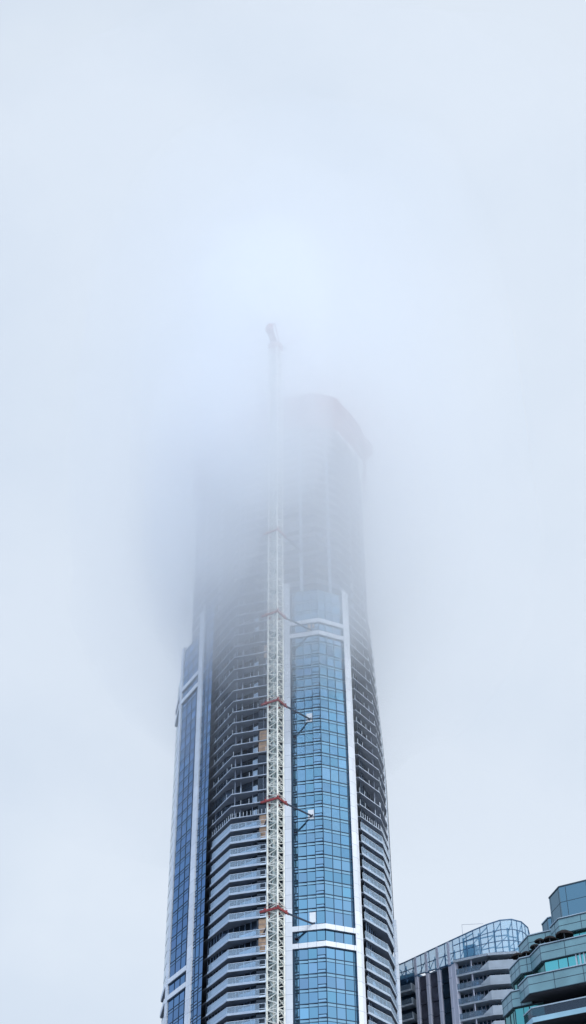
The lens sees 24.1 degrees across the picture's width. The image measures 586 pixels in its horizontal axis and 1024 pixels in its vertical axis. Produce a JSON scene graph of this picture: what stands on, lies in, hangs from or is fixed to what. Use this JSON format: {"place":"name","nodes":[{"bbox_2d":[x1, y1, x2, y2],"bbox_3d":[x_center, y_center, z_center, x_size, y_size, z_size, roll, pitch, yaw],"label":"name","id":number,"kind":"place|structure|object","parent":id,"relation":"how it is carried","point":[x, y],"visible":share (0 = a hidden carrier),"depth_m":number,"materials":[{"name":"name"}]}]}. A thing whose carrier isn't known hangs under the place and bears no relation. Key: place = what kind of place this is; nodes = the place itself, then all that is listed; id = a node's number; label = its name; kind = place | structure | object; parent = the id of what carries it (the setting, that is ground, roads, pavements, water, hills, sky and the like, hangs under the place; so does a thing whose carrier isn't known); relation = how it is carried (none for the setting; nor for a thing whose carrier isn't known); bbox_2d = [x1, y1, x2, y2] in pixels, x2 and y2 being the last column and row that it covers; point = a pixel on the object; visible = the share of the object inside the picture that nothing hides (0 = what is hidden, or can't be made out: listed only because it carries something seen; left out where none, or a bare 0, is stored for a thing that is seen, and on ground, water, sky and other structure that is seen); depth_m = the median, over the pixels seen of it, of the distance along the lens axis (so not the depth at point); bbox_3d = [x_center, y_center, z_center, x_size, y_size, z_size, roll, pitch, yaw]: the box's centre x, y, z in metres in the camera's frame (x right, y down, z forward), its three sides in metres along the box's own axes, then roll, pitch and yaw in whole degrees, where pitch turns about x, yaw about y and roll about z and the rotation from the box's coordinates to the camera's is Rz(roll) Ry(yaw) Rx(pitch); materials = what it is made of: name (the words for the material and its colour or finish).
{"place":"outdoors","nodes":[
{"label":"outdoors","id":0,"kind":"place"},
{"bbox_2d":[0,0,585,1023],"label":"sky","id":1,"kind":"structure","parent":0,"point":[398,185],"materials":[{"name":"white"}]},
{"bbox_2d":[501,879,585,1023],"bbox_3d":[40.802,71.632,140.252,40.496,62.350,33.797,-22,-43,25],"label":"stepped building","id":2,"kind":"structure","parent":0,"point":[548,982],"depth_m":145.48,"materials":[{"name":"teal glass"}]},
{"bbox_2d":[505,1014,509,1023],"bbox_3d":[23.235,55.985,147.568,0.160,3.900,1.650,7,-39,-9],"label":"window","id":3,"kind":"structure","parent":2,"relation":"in","point":[507,1019],"depth_m":148.50,"materials":[{"name":"green glass"}]},
{"bbox_2d":[509,1008,516,1023],"bbox_3d":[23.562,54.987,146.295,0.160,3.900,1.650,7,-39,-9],"label":"window","id":4,"kind":"structure","parent":2,"relation":"in","point":[512,1014],"depth_m":147.07,"materials":[{"name":"green glass"}]},
{"bbox_2d":[511,953,523,959],"bbox_3d":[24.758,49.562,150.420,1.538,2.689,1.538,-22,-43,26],"label":"parasol","id":5,"kind":"object","parent":2,"relation":"on","point":[515,956],"visible":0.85,"depth_m":151.31,"materials":[{"name":"brown fabric"}]},
{"bbox_2d":[514,1005,528,1023],"bbox_3d":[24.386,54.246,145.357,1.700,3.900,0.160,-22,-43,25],"label":"window","id":6,"kind":"structure","parent":2,"relation":"in","point":[520,1011],"depth_m":146.14,"materials":[{"name":"green glass"}]},
{"bbox_2d":[522,951,530,955],"bbox_3d":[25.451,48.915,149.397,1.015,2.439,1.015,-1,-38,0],"label":"parasol","id":7,"kind":"object","parent":2,"relation":"on","point":[525,953],"visible":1,"depth_m":149.96,"materials":[{"name":"brown fabric"}]},
{"bbox_2d":[530,944,537,949],"bbox_3d":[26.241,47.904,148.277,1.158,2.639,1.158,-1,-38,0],"label":"parasol","id":8,"kind":"object","parent":2,"relation":"on","point":[533,947],"visible":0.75,"depth_m":148.93,"materials":[{"name":"brown fabric"}]},
{"bbox_2d":[529,1002,543,1008],"bbox_3d":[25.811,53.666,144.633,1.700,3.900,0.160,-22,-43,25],"label":"window","id":9,"kind":"structure","parent":2,"relation":"in","point":[541,1003],"depth_m":145.73,"materials":[{"name":"green glass"}]},
{"bbox_2d":[534,938,544,943],"bbox_3d":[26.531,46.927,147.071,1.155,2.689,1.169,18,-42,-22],"label":"parasol","id":10,"kind":"object","parent":2,"relation":"on","point":[538,941],"visible":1,"depth_m":147.99,"materials":[{"name":"brown fabric"}]},
{"bbox_2d":[534,961,545,973],"bbox_3d":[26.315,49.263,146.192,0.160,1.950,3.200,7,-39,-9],"label":"window","id":11,"kind":"structure","parent":2,"relation":"in","point":[540,968],"depth_m":146.25,"materials":[{"name":"green glass"}]},
{"bbox_2d":[543,936,556,942],"bbox_3d":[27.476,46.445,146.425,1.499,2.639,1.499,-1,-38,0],"label":"parasol","id":12,"kind":"object","parent":2,"relation":"on","point":[546,939],"visible":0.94,"depth_m":147.30,"materials":[{"name":"brown fabric"}]},
{"bbox_2d":[544,956,567,971],"bbox_3d":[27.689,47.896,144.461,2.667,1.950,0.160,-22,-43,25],"label":"window","id":13,"kind":"structure","parent":2,"relation":"in","point":[553,964],"depth_m":144.69,"materials":[{"name":"green glass"}]},
{"bbox_2d":[555,930,573,938],"bbox_3d":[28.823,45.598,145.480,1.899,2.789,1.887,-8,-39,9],"label":"parasol","id":14,"kind":"object","parent":2,"relation":"on","point":[562,934],"visible":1,"depth_m":146.42,"materials":[{"name":"brown fabric"}]},
{"bbox_2d":[567,952,585,966],"bbox_3d":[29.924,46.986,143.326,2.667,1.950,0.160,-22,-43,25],"label":"window","id":15,"kind":"structure","parent":2,"relation":"in","point":[571,960],"depth_m":143.77,"materials":[{"name":"green glass"}]},
{"bbox_2d":[573,929,585,935],"bbox_3d":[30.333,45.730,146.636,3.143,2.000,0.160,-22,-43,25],"label":"window","id":16,"kind":"structure","parent":2,"relation":"in","point":[581,932],"depth_m":146.89,"materials":[{"name":"green glass"}]},
{"label":"ground","id":17,"kind":"structure","parent":0,"visible":0},
{"bbox_2d":[160,392,401,1023],"bbox_3d":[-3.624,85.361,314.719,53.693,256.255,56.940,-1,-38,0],"label":"skyscraper","id":18,"kind":"structure","parent":17,"relation":"on","point":[341,963],"depth_m":315.51,"materials":[{"name":"blue glass"}]},
{"bbox_2d":[259,322,314,1023],"bbox_3d":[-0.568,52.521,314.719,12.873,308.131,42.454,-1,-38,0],"label":"tower crane","id":19,"kind":"object","parent":17,"relation":"on","point":[276,348],"visible":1,"depth_m":305.96,"materials":[{"name":"beige metal"}]},
{"bbox_2d":[394,919,529,1023],"bbox_3d":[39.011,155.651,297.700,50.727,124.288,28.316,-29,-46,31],"label":"apartment tower","id":20,"kind":"structure","parent":17,"relation":"on","point":[467,981],"depth_m":315.25,"materials":[{"name":"metal"}]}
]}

